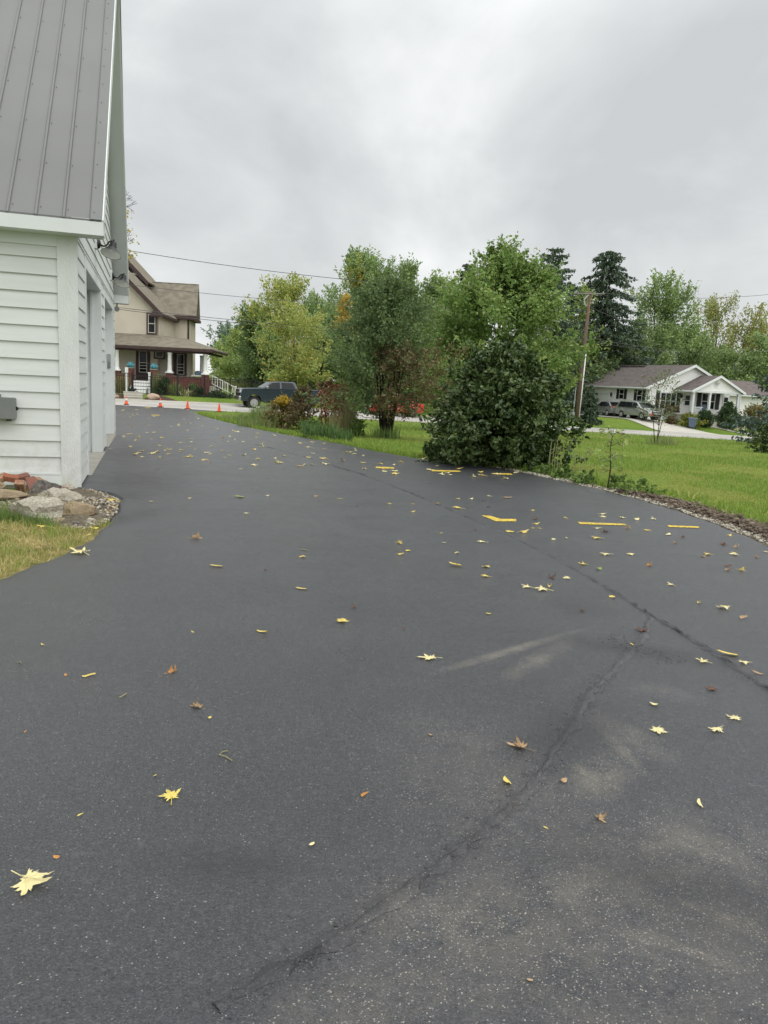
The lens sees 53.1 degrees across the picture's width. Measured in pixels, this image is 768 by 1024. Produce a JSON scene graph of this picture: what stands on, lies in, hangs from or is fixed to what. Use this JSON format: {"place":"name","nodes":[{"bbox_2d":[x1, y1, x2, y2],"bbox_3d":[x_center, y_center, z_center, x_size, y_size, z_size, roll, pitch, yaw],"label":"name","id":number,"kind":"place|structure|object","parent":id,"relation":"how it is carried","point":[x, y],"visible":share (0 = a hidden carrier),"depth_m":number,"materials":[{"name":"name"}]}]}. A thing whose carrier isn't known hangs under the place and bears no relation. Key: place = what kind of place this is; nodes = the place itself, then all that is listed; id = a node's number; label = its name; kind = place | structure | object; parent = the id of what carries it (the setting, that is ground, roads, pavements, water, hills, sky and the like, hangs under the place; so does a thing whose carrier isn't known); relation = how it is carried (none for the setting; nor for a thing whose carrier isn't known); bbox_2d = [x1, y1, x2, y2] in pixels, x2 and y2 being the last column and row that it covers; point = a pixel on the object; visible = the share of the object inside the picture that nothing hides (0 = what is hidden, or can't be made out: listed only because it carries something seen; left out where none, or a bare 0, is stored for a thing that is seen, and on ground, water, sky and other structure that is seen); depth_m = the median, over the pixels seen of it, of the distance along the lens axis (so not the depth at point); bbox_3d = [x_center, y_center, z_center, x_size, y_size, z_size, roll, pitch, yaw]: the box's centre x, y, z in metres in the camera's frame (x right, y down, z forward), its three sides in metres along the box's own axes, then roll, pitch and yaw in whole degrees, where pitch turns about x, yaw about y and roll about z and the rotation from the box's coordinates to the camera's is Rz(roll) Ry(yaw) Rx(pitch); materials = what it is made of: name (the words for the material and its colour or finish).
{"place":"outdoors","nodes":[
{"label":"outdoors","id":0,"kind":"place"},
{"bbox_2d":[0,510,115,578],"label":"dry grass","id":1,"kind":"structure","parent":0,"point":[48,530],"depth_m":6.32,"materials":[{"name":"plant"}]},
{"bbox_2d":[115,372,130,392],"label":"ornamental grass","id":2,"kind":"object","parent":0,"point":[118,381],"depth_m":57.54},
{"bbox_2d":[328,408,342,431],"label":"ornamental grass","id":3,"kind":"object","parent":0,"point":[335,420],"depth_m":24.23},
{"bbox_2d":[335,388,359,433],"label":"ornamental grass","id":4,"kind":"object","parent":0,"point":[345,422],"depth_m":24.92,"materials":[{"name":"plant"}]},
{"bbox_2d":[0,405,767,1023],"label":"driveway","id":5,"kind":"structure","parent":0,"point":[644,903],"depth_m":3.02,"materials":[{"name":"asphalt"}]},
{"bbox_2d":[11,868,52,895],"bbox_3d":[-0.976,1.010,2.126,0.117,0.046,0.124,-1,10,-19],"label":"fallen leaf","id":6,"kind":"object","parent":5,"relation":"on","point":[30,879],"visible":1,"depth_m":2.12,"materials":[{"name":"plant"}]},
{"bbox_2d":[159,788,180,804],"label":"fallen leaf","id":7,"kind":"object","parent":5,"relation":"on","point":[169,794],"visible":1,"depth_m":2.60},
{"bbox_2d":[190,669,622,1023],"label":"crack","id":8,"kind":"object","parent":5,"relation":"on","point":[332,954],"visible":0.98,"depth_m":2.27,"materials":[{"name":"asphalt"}]},
{"bbox_2d":[598,633,686,663],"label":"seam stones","id":9,"kind":"object","parent":5,"relation":"on","point":[651,653],"visible":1,"depth_m":4.33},
{"bbox_2d":[4,375,767,531],"bbox_3d":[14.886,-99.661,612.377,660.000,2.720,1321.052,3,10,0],"label":"ground","id":10,"kind":"structure","parent":0,"point":[620,423],"depth_m":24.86,"materials":[{"name":"plant"}]},
{"bbox_2d":[0,497,63,528],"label":"green grass","id":11,"kind":"structure","parent":10,"relation":"on","point":[6,516],"depth_m":7.03,"materials":[{"name":"plant"}]},
{"bbox_2d":[10,488,116,530],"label":"rubble ground","id":12,"kind":"structure","parent":10,"relation":"on","point":[70,519],"depth_m":7.49,"materials":[{"name":"stone"}]},
{"bbox_2d":[0,489,27,500],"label":"flat stone","id":13,"kind":"object","parent":12,"relation":"on","point":[9,494],"visible":0.77,"depth_m":7.95,"materials":[{"name":"stone"}]},
{"bbox_2d":[14,480,25,492],"bbox_3d":[-3.948,-0.269,8.353,0.096,0.062,0.200,5,-34,-15],"label":"loose brick","id":14,"kind":"object","parent":12,"relation":"on","point":[19,484],"visible":0.77,"depth_m":8.29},
{"bbox_2d":[9,496,63,523],"bbox_3d":[-3.241,0.025,7.228,0.456,0.377,0.345,6,10,18],"label":"concrete chunk","id":15,"kind":"object","parent":12,"relation":"on","point":[54,506],"visible":0.6,"depth_m":7.11,"materials":[{"name":"stone"}]},
{"bbox_2d":[27,480,60,493],"bbox_3d":[-3.777,-0.215,8.556,0.206,0.313,0.398,9,11,32],"label":"rock","id":16,"kind":"object","parent":12,"relation":"on","point":[42,485],"visible":0.45,"depth_m":8.44,"materials":[{"name":"stone"}]},
{"bbox_2d":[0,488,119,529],"bbox_3d":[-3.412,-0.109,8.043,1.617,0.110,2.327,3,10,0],"label":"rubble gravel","id":17,"kind":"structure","parent":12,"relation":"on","point":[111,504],"depth_m":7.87,"materials":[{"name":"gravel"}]},
{"bbox_2d":[38,487,83,499],"bbox_3d":[-3.392,-0.115,8.044,0.496,0.298,0.280,4,10,4],"label":"rock","id":18,"kind":"object","parent":12,"relation":"on","point":[64,494],"visible":0.31,"depth_m":7.95,"materials":[{"name":"stone"}]},
{"bbox_2d":[63,501,98,515],"bbox_3d":[-2.978,0.012,7.407,0.440,0.224,0.230,-2,11,-28],"label":"rock","id":19,"kind":"object","parent":12,"relation":"on","point":[82,508],"visible":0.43,"depth_m":7.37,"materials":[{"name":"beige stone"}]},
{"bbox_2d":[0,0,128,487],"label":"garage","id":20,"kind":"structure","parent":10,"relation":"on","point":[62,183],"depth_m":9.22,"materials":[{"name":"white"}]},
{"bbox_2d":[0,394,18,420],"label":"utility box","id":21,"kind":"object","parent":20,"relation":"attached to","point":[9,408],"visible":1,"depth_m":8.81,"materials":[{"name":"grey plastic"}]},
{"bbox_2d":[94,239,120,259],"bbox_3d":[-4.195,-4.022,11.675,0.388,0.331,0.303,0,10,-17],"label":"barn lamp","id":22,"kind":"object","parent":20,"relation":"attached to","point":[110,251],"visible":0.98,"depth_m":11.71,"materials":[{"name":"metal"}]},
{"bbox_2d":[110,270,128,287],"bbox_3d":[-5.475,-4.832,15.934,0.388,0.331,0.303,0,10,-17],"label":"barn lamp","id":23,"kind":"object","parent":20,"relation":"attached to","point":[121,281],"visible":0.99,"depth_m":15.97,"materials":[{"name":"metal"}]},
{"bbox_2d":[115,372,132,392],"bbox_3d":[-19.157,-9.232,55.098,2.248,1.738,0.129,-1,10,-21],"label":"iron fence","id":24,"kind":"object","parent":10,"relation":"on","point":[125,382],"visible":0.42,"depth_m":55.31,"materials":[{"name":"black metal"}]},
{"bbox_2d":[133,375,150,393],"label":"garden gate","id":25,"kind":"structure","parent":24,"relation":"attached to","point":[135,382],"depth_m":55.72,"materials":[{"name":"black metal"}]},
{"bbox_2d":[123,391,142,399],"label":"garden steps","id":26,"kind":"structure","parent":10,"relation":"on","point":[133,395],"depth_m":53.96,"materials":[{"name":"concrete"}]},
{"bbox_2d":[126,191,139,265],"bbox_3d":[-11.172,-8.466,30.093,2.933,9.504,2.880,3,10,0],"label":"bare tree","id":27,"kind":"object","parent":10,"relation":"on","point":[128,230],"visible":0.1,"depth_m":29.95,"materials":[{"name":"green plant"}]},
{"bbox_2d":[114,254,236,396],"bbox_3d":[-19.013,-16.088,64.655,14.410,12.830,17.250,2,10,-5],"label":"farmhouse","id":28,"kind":"object","parent":10,"relation":"on","point":[169,346],"visible":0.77,"depth_m":60.81,"materials":[{"name":"beige wood"}]},
{"bbox_2d":[136,351,149,379],"bbox_3d":[-19.082,-11.620,60.889,1.090,2.330,0.130,2,10,-5],"label":"door","id":29,"kind":"structure","parent":28,"relation":"in","point":[142,357],"depth_m":60.86,"materials":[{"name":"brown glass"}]},
{"bbox_2d":[146,312,156,334],"bbox_3d":[-18.257,-14.803,60.433,0.800,1.670,0.060,2,10,-5],"label":"window","id":30,"kind":"structure","parent":28,"relation":"in","point":[151,322],"depth_m":60.45,"materials":[{"name":"white glass"}]},
{"bbox_2d":[173,353,186,375],"bbox_3d":[-16.428,-11.689,61.920,1.050,2.180,0.100,2,10,-5],"label":"door","id":31,"kind":"structure","parent":28,"relation":"in","point":[179,359],"depth_m":61.87,"materials":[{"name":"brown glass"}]},
{"bbox_2d":[151,373,263,398],"bbox_3d":[-12.638,-9.270,57.547,9.270,1.820,0.129,-1,10,-21],"label":"iron fence","id":32,"kind":"object","parent":10,"relation":"on","point":[204,389],"visible":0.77,"depth_m":57.08,"materials":[{"name":"black metal"}]},
{"bbox_2d":[200,320,238,368],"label":"poplar tree","id":33,"kind":"object","parent":10,"relation":"on","point":[225,329],"visible":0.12,"depth_m":179.42,"materials":[{"name":"green plant"}]},
{"bbox_2d":[207,338,238,380],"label":"hedgerow tree","id":34,"kind":"object","parent":10,"relation":"on","point":[216,373],"visible":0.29,"depth_m":114.92,"materials":[{"name":"green plant"}]},
{"bbox_2d":[211,326,245,382],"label":"hedgerow tree","id":35,"kind":"object","parent":10,"relation":"on","point":[234,336],"visible":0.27,"depth_m":104.73,"materials":[{"name":"green plant"}]},
{"bbox_2d":[243,400,270,422],"bbox_3d":[-4.847,-4.026,30.845,1.633,1.014,1.615,9,11,31],"label":"weed patch","id":36,"kind":"object","parent":10,"relation":"on","point":[254,412],"visible":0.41,"depth_m":30.69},
{"bbox_2d":[237,415,277,427],"bbox_3d":[-4.544,-3.217,27.341,1.575,0.435,1.490,10,12,37],"label":"weed patch","id":37,"kind":"object","parent":10,"relation":"on","point":[255,422],"visible":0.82,"depth_m":27.32,"materials":[{"name":"plant"}]},
{"bbox_2d":[231,300,285,386],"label":"oak tree","id":38,"kind":"object","parent":10,"relation":"on","point":[249,350],"visible":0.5,"depth_m":91.22,"materials":[{"name":"green plant"}]},
{"bbox_2d":[115,398,434,416],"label":"curb","id":39,"kind":"structure","parent":10,"relation":"on","point":[198,402],"depth_m":54.54,"materials":[{"name":"concrete"}]},
{"bbox_2d":[231,271,328,383],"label":"maple tree","id":40,"kind":"object","parent":10,"relation":"on","point":[294,292],"visible":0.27,"depth_m":86.47,"materials":[{"name":"green plant"}]},
{"bbox_2d":[259,392,302,428],"bbox_3d":[-3.605,-3.670,28.143,1.876,1.417,1.655,3,10,0],"label":"wilted bush","id":41,"kind":"object","parent":10,"relation":"on","point":[281,403],"visible":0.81,"depth_m":27.87,"materials":[{"name":"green plant"}]},
{"bbox_2d":[245,296,335,387],"bbox_3d":[-7.045,-12.927,61.445,7.064,8.402,7.632,-2,11,-26],"label":"ash tree","id":42,"kind":"object","parent":10,"relation":"on","point":[307,359],"visible":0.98,"depth_m":60.94,"materials":[{"name":"green plant"}]},
{"bbox_2d":[283,385,324,429],"bbox_3d":[-2.833,-3.632,27.134,1.593,1.710,1.410,9,11,33],"label":"wilted bush","id":43,"kind":"object","parent":10,"relation":"on","point":[302,408],"visible":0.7,"depth_m":26.98,"materials":[{"name":"brown plant"}]},
{"bbox_2d":[295,416,324,432],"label":"perennial clump","id":44,"kind":"object","parent":10,"relation":"on","point":[314,421],"visible":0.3,"depth_m":24.29,"materials":[{"name":"green plant"}]},
{"bbox_2d":[271,332,361,400],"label":"maple tree","id":45,"kind":"object","parent":10,"relation":"on","point":[313,386],"visible":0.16,"depth_m":71.32,"materials":[{"name":"green plant"}]},
{"bbox_2d":[300,419,342,438],"bbox_3d":[-1.830,-2.363,21.850,1.282,0.564,1.376,-1,10,-23],"label":"iris clump","id":46,"kind":"object","parent":10,"relation":"on","point":[313,430],"visible":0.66,"depth_m":21.68,"materials":[{"name":"plant"}]},
{"bbox_2d":[301,280,345,380],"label":"maple tree","id":47,"kind":"object","parent":10,"relation":"on","point":[309,297],"visible":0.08,"depth_m":84.40,"materials":[{"name":"green plant"}]},
{"bbox_2d":[295,281,361,391],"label":"maple tree","id":48,"kind":"object","parent":10,"relation":"on","point":[329,291],"visible":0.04,"depth_m":78.60,"materials":[{"name":"green plant"}]},
{"bbox_2d":[315,378,354,429],"bbox_3d":[-1.591,-3.519,25.295,1.228,1.922,1.547,11,12,40],"label":"red leaved shrub","id":49,"kind":"object","parent":10,"relation":"on","point":[328,407],"visible":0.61,"depth_m":25.10,"materials":[{"name":"plant"}]},
{"bbox_2d":[327,426,353,441],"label":"iris clump","id":50,"kind":"object","parent":10,"relation":"on","point":[336,434],"visible":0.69,"depth_m":20.76,"materials":[{"name":"plant"}]},
{"bbox_2d":[326,292,356,387],"bbox_3d":[-3.307,-13.676,64.632,3.066,9.420,2.877,3,10,0],"label":"maple tree","id":51,"kind":"object","parent":10,"relation":"on","point":[341,308],"visible":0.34,"depth_m":64.16,"materials":[{"name":"green plant"}]},
{"bbox_2d":[347,418,366,436],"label":"perennial clump","id":52,"kind":"object","parent":10,"relation":"on","point":[358,426],"visible":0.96,"depth_m":24.40,"materials":[{"name":"green plant"}]},
{"bbox_2d":[314,251,402,402],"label":"cottonwood tree","id":53,"kind":"object","parent":10,"relation":"on","point":[389,270],"visible":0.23,"depth_m":68.56,"materials":[{"name":"green plant"}]},
{"bbox_2d":[338,243,383,306],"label":"cottonwood tree","id":54,"kind":"object","parent":10,"relation":"on","point":[352,256],"visible":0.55,"depth_m":69.90,"materials":[{"name":"green plant"}]},
{"bbox_2d":[299,272,474,437],"bbox_3d":[0.201,-4.811,24.091,5.224,5.227,4.767,3,10,0],"label":"crabapple tree","id":55,"kind":"object","parent":10,"relation":"on","point":[396,294],"visible":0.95,"depth_m":23.62,"materials":[{"name":"green plant"}]},
{"bbox_2d":[368,425,406,438],"bbox_3d":[0.083,-2.575,24.416,1.317,0.487,1.247,3,10,0],"label":"grass clump","id":56,"kind":"object","parent":10,"relation":"on","point":[393,434],"visible":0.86,"depth_m":24.20,"materials":[{"name":"plant"}]},
{"bbox_2d":[355,309,433,403],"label":"maple tree","id":57,"kind":"object","parent":10,"relation":"on","point":[380,369],"visible":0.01,"depth_m":66.82,"materials":[{"name":"green plant"}]},
{"bbox_2d":[390,252,425,311],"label":"cottonwood tree","id":58,"kind":"object","parent":10,"relation":"on","point":[408,270],"visible":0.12,"depth_m":67.95,"materials":[{"name":"green plant"}]},
{"bbox_2d":[374,298,448,409],"bbox_3d":[2.899,-13.176,64.978,7.548,9.588,7.260,6,10,19],"label":"maple tree","id":59,"kind":"object","parent":10,"relation":"on","point":[416,351],"visible":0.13,"depth_m":63.54,"materials":[{"name":"green plant"}]},
{"bbox_2d":[416,267,462,408],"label":"maple tree","id":60,"kind":"object","parent":10,"relation":"on","point":[443,281],"visible":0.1,"depth_m":75.84,"materials":[{"name":"green plant"}]},
{"bbox_2d":[394,231,612,421],"bbox_3d":[5.030,-7.972,34.931,9.582,9.047,9.678,3,10,0],"label":"maple tree","id":61,"kind":"object","parent":10,"relation":"on","point":[507,289],"visible":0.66,"depth_m":33.88,"materials":[{"name":"green plant"}]},
{"bbox_2d":[415,334,593,470],"bbox_3d":[2.229,-2.024,14.486,3.228,2.558,3.290,3,10,0],"label":"magnolia bush","id":62,"kind":"object","parent":10,"relation":"on","point":[501,404],"visible":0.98,"depth_m":13.87,"materials":[{"name":"green plant"}]},
{"bbox_2d":[509,247,598,404],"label":"spruce tree","id":63,"kind":"object","parent":10,"relation":"on","point":[551,259],"visible":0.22,"depth_m":82.31,"materials":[{"name":"green plant"}]},
{"bbox_2d":[550,466,577,479],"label":"weed clump","id":64,"kind":"object","parent":10,"relation":"on","point":[559,472],"visible":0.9,"depth_m":12.70,"materials":[{"name":"plant"}]},
{"bbox_2d":[556,280,607,410],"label":"maple tree","id":65,"kind":"object","parent":10,"relation":"on","point":[582,314],"visible":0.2,"depth_m":88.77,"materials":[{"name":"green plant"}]},
{"bbox_2d":[572,291,604,422],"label":"utility pole","id":66,"kind":"object","parent":10,"relation":"on","point":[576,413],"visible":0.84,"depth_m":69.12,"materials":[{"name":"brown wood"}]},
{"bbox_2d":[128,250,578,292],"bbox_3d":[-1.596,-18.694,60.890,39.973,0.862,0.038,-1,10,-21],"label":"overhead wire","id":67,"kind":"object","parent":66,"relation":"attached to","point":[280,272],"visible":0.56,"depth_m":58.16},
{"bbox_2d":[559,353,621,412],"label":"maple tree","id":68,"kind":"object","parent":10,"relation":"on","point":[598,368],"visible":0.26,"depth_m":86.70,"materials":[{"name":"green plant"}]},
{"bbox_2d":[580,385,604,425],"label":"spruce tree","id":69,"kind":"object","parent":10,"relation":"on","point":[589,408],"visible":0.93,"depth_m":69.91,"materials":[{"name":"green plant"}]},
{"bbox_2d":[554,250,662,398],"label":"spruce tree","id":70,"kind":"object","parent":10,"relation":"on","point":[606,305],"visible":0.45,"depth_m":89.55,"materials":[{"name":"green plant"}]},
{"bbox_2d":[586,423,631,487],"bbox_3d":[3.380,-0.801,11.594,0.685,1.061,0.609,3,10,0],"label":"weedy sapling","id":71,"kind":"object","parent":10,"relation":"on","point":[609,433],"visible":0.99,"depth_m":11.57,"materials":[{"name":"green plant"}]},
{"bbox_2d":[608,473,632,488],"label":"weed clump","id":72,"kind":"object","parent":10,"relation":"on","point":[614,478],"visible":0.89,"depth_m":11.68,"materials":[{"name":"plant"}]},
{"bbox_2d":[489,466,767,545],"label":"gravel strip","id":73,"kind":"object","parent":10,"relation":"on","point":[763,543],"visible":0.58,"depth_m":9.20,"materials":[{"name":"gravel"}]},
{"bbox_2d":[529,463,554,474],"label":"weed clump","id":74,"kind":"object","parent":73,"relation":"on","point":[547,468],"visible":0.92,"depth_m":13.31,"materials":[{"name":"plant"}]},
{"bbox_2d":[570,469,598,484],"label":"weed clump","id":75,"kind":"object","parent":73,"relation":"on","point":[585,479],"visible":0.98,"depth_m":12.15,"materials":[{"name":"plant"}]},
{"bbox_2d":[619,476,667,494],"bbox_3d":[3.724,-0.368,11.075,0.637,0.314,0.473,3,10,0],"label":"weed clump","id":76,"kind":"object","parent":73,"relation":"on","point":[641,481],"visible":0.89,"depth_m":11.01,"materials":[{"name":"plant"}]},
{"bbox_2d":[590,308,678,364],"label":"maple tree","id":77,"kind":"object","parent":10,"relation":"on","point":[640,332],"visible":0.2,"depth_m":91.82,"materials":[{"name":"green plant"}]},
{"bbox_2d":[633,369,686,444],"bbox_3d":[11.697,-4.446,32.679,2.207,3.380,1.980,3,10,0],"label":"apple sapling","id":78,"kind":"object","parent":10,"relation":"on","point":[658,404],"visible":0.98,"depth_m":32.50,"materials":[{"name":"green plant"}]},
{"bbox_2d":[645,433,682,445],"bbox_3d":[11.953,-3.119,32.827,1.751,0.532,1.384,3,10,0],"label":"weed patch","id":79,"kind":"object","parent":10,"relation":"on","point":[669,441],"visible":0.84,"depth_m":32.80,"materials":[{"name":"plant"}]},
{"bbox_2d":[620,267,715,369],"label":"maple tree","id":80,"kind":"object","parent":10,"relation":"on","point":[666,307],"visible":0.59,"depth_m":96.34,"materials":[{"name":"green plant"}]},
{"bbox_2d":[570,365,767,427],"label":"ranch house","id":81,"kind":"structure","parent":10,"relation":"on","point":[698,385],"depth_m":78.82,"materials":[{"name":"white wood"}]},
{"bbox_2d":[659,392,676,409],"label":"window","id":82,"kind":"structure","parent":81,"relation":"in","point":[666,394],"depth_m":77.58,"materials":[{"name":"glass"}]},
{"bbox_2d":[700,393,715,409],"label":"window","id":83,"kind":"structure","parent":81,"relation":"in","point":[704,398],"depth_m":79.42,"materials":[{"name":"glass"}]},
{"bbox_2d":[629,419,712,433],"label":"drive apron","id":84,"kind":"object","parent":10,"relation":"on","point":[668,427],"visible":0.92,"depth_m":73.01,"materials":[{"name":"concrete"}]},
{"bbox_2d":[653,320,726,371],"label":"maple tree","id":85,"kind":"object","parent":10,"relation":"on","point":[692,359],"visible":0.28,"depth_m":98.21,"materials":[{"name":"green plant"}]},
{"bbox_2d":[675,412,708,427],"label":"gold shrub","id":86,"kind":"object","parent":10,"relation":"on","point":[683,418],"visible":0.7,"depth_m":74.26,"materials":[{"name":"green plant"}]},
{"bbox_2d":[635,493,767,533],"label":"soil strip","id":87,"kind":"object","parent":10,"relation":"on","point":[714,516],"visible":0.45,"depth_m":9.56,"materials":[{"name":"soil"}]},
{"bbox_2d":[614,488,767,538],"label":"soil clods","id":88,"kind":"object","parent":87,"relation":"on","point":[750,525],"visible":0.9,"depth_m":9.49,"materials":[{"name":"gravel"}]},
{"bbox_2d":[697,409,715,427],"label":"round shrub","id":89,"kind":"object","parent":10,"relation":"on","point":[704,414],"visible":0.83,"depth_m":75.07,"materials":[{"name":"green plant"}]},
{"bbox_2d":[666,342,767,385],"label":"maple tree","id":90,"kind":"object","parent":10,"relation":"on","point":[728,360],"visible":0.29,"depth_m":96.18,"materials":[{"name":"green plant"}]},
{"bbox_2d":[690,290,753,376],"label":"cottonwood tree","id":91,"kind":"object","parent":10,"relation":"on","point":[713,304],"visible":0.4,"depth_m":106.20,"materials":[{"name":"green plant"}]},
{"bbox_2d":[712,401,740,428],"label":"clipped shrub","id":92,"kind":"object","parent":10,"relation":"on","point":[728,411],"visible":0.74,"depth_m":75.80,"materials":[{"name":"green plant"}]},
{"bbox_2d":[720,374,767,444],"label":"blue spruce","id":93,"kind":"object","parent":10,"relation":"on","point":[743,422],"visible":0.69,"depth_m":44.26,"materials":[{"name":"green plant"}]},
{"bbox_2d":[723,302,767,384],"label":"cottonwood tree","id":94,"kind":"object","parent":10,"relation":"on","point":[760,322],"visible":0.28,"depth_m":104.39,"materials":[{"name":"green plant"}]},
{"bbox_2d":[734,329,767,388],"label":"maple tree","id":95,"kind":"object","parent":10,"relation":"on","point":[761,366],"visible":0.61,"depth_m":93.41,"materials":[{"name":"green plant"}]},
{"bbox_2d":[739,403,767,428],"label":"spirea shrub","id":96,"kind":"object","parent":10,"relation":"on","point":[751,410],"visible":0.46,"depth_m":77.82,"materials":[{"name":"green plant"}]},
{"bbox_2d":[745,423,767,452],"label":"viburnum bush","id":97,"kind":"object","parent":10,"relation":"on","point":[762,439],"visible":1,"depth_m":30.08,"materials":[{"name":"green plant"}]},
{"bbox_2d":[115,400,756,440],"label":"road","id":98,"kind":"structure","parent":0,"point":[229,408],"depth_m":54.10,"materials":[{"name":"asphalt"}]},
{"bbox_2d":[234,381,320,410],"bbox_3d":[-7.550,-8.373,55.188,6.040,2.046,2.360,-1,10,-20],"label":"pickup truck","id":99,"kind":"object","parent":98,"relation":"on","point":[267,392],"visible":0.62,"depth_m":53.99,"materials":[{"name":"blue metal"}]},
{"bbox_2d":[121,0,767,380],"label":"sky","id":100,"kind":"structure","parent":0,"point":[279,136],"materials":[{"name":"grey"}]},
{"bbox_2d":[563,413,650,419],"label":"drive apron","id":101,"kind":"object","parent":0,"point":[613,416],"visible":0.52,"depth_m":78.47,"materials":[{"name":"concrete"}]},
{"bbox_2d":[597,401,618,415],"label":"hatchback car","id":102,"kind":"object","parent":101,"relation":"on","point":[607,408],"visible":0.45,"depth_m":80.47,"materials":[{"name":"silver metal"}]},
{"bbox_2d":[615,400,663,419],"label":"minivan","id":103,"kind":"object","parent":101,"relation":"on","point":[625,408],"visible":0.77,"depth_m":75.61,"materials":[{"name":"silver metal"}]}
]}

